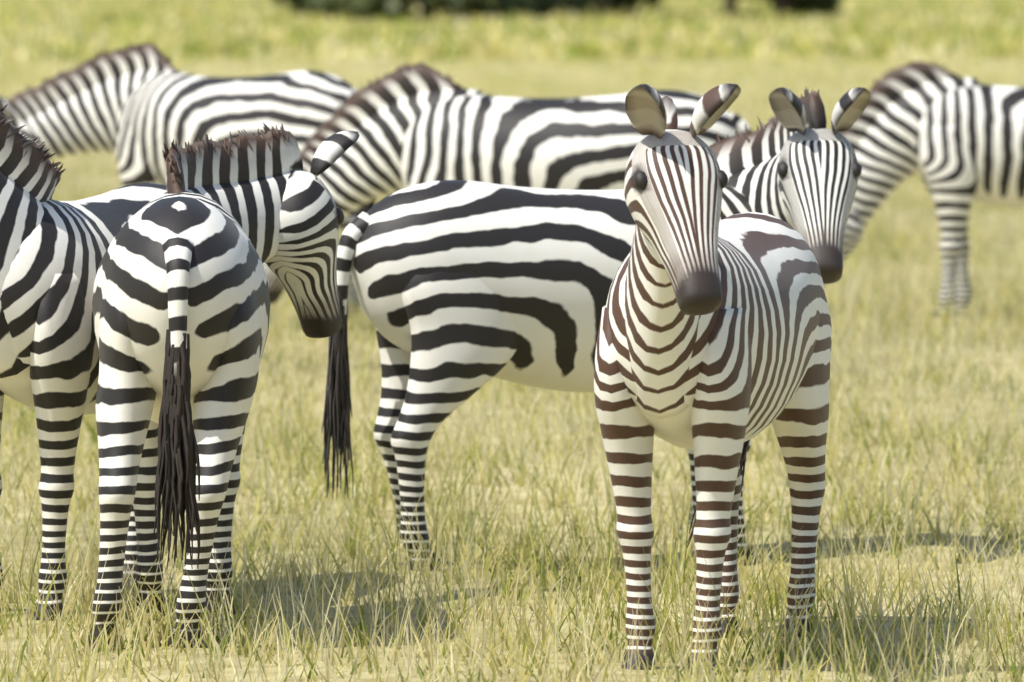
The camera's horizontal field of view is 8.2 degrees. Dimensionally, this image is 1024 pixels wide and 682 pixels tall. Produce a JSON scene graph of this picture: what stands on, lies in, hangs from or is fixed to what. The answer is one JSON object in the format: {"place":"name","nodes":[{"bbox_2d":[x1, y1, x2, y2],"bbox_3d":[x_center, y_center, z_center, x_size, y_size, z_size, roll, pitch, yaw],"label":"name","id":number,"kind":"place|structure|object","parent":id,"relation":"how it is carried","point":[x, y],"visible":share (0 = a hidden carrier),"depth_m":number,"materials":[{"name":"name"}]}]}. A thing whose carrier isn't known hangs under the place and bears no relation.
{"place":"outdoors","nodes":[
{"label":"outdoors","id":0,"kind":"place"},
{"bbox_2d":[0,26,1023,681],"bbox_3d":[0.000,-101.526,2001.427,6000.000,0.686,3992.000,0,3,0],"label":"ground","id":1,"kind":"structure","parent":0,"point":[658,460],"depth_m":25.65,"materials":[{"name":"green plant"}]},
{"bbox_2d":[0,104,206,620],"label":"zebra","id":2,"kind":"object","parent":1,"relation":"on","point":[52,252],"visible":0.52,"depth_m":21.72},
{"bbox_2d":[0,42,375,330],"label":"zebra","id":3,"kind":"object","parent":1,"relation":"on","point":[133,108],"visible":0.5,"depth_m":36.69},
{"bbox_2d":[88,123,359,651],"bbox_3d":[-0.963,0.109,21.587,0.673,1.512,2.192,0,3,9],"label":"zebra","id":4,"kind":"object","parent":1,"relation":"on","point":[181,303],"visible":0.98,"depth_m":20.74},
{"bbox_2d":[273,0,361,18],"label":"tree wood","id":5,"kind":"object","parent":1,"relation":"on","point":[310,6],"visible":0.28,"depth_m":230.56,"materials":[{"name":"green plant"}]},
{"bbox_2d":[322,0,530,21],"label":"tree wood","id":6,"kind":"object","parent":1,"relation":"on","point":[357,9],"visible":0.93,"depth_m":221.59,"materials":[{"name":"green plant"}]},
{"bbox_2d":[263,60,751,303],"bbox_3d":[-0.048,-0.575,33.097,2.429,1.459,0.561,1,3,11],"label":"zebra","id":7,"kind":"object","parent":1,"relation":"on","point":[416,124],"visible":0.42,"depth_m":32.89},
{"bbox_2d":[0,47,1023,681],"bbox_3d":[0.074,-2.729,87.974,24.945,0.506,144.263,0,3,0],"label":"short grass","id":8,"kind":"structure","parent":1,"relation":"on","point":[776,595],"depth_m":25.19,"materials":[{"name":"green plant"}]},
{"bbox_2d":[0,0,1023,62],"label":"grass","id":9,"kind":"structure","parent":1,"relation":"on","point":[261,29],"depth_m":180.37,"materials":[{"name":"green plant"}]},
{"bbox_2d":[450,0,585,19],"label":"tree wood","id":10,"kind":"object","parent":1,"relation":"on","point":[546,7],"visible":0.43,"depth_m":226.12,"materials":[{"name":"green plant"}]},
{"bbox_2d":[558,0,605,17],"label":"tree wood","id":11,"kind":"object","parent":1,"relation":"on","point":[599,6],"visible":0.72,"depth_m":227.95,"materials":[{"name":"green plant"}]},
{"bbox_2d":[321,87,870,570],"bbox_3d":[0.289,-0.045,24.072,1.837,1.638,0.961,0,3,2],"label":"zebra","id":12,"kind":"object","parent":1,"relation":"on","point":[465,289],"visible":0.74,"depth_m":23.72},
{"bbox_2d":[592,0,661,14],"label":"tree wood","id":13,"kind":"object","parent":1,"relation":"on","point":[614,5],"visible":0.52,"depth_m":234.60,"materials":[{"name":"green plant"}]},
{"bbox_2d":[594,83,831,674],"bbox_3d":[0.558,0.087,20.540,0.511,1.689,2.121,1,3,12],"label":"zebra","id":14,"kind":"object","parent":1,"relation":"on","point":[713,344],"visible":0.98,"depth_m":20.12},
{"bbox_2d":[724,0,768,15],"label":"tree trunk","id":15,"kind":"object","parent":1,"relation":"on","point":[730,6],"visible":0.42,"depth_m":235.76,"materials":[{"name":"green plant"}]},
{"bbox_2d":[769,0,842,19],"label":"tree wood","id":16,"kind":"object","parent":1,"relation":"on","point":[825,7],"visible":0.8,"depth_m":232.58,"materials":[{"name":"green plant"}]},
{"bbox_2d":[824,59,1023,317],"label":"zebra","id":17,"kind":"object","parent":1,"relation":"on","point":[955,141],"visible":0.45,"depth_m":38.50}
]}

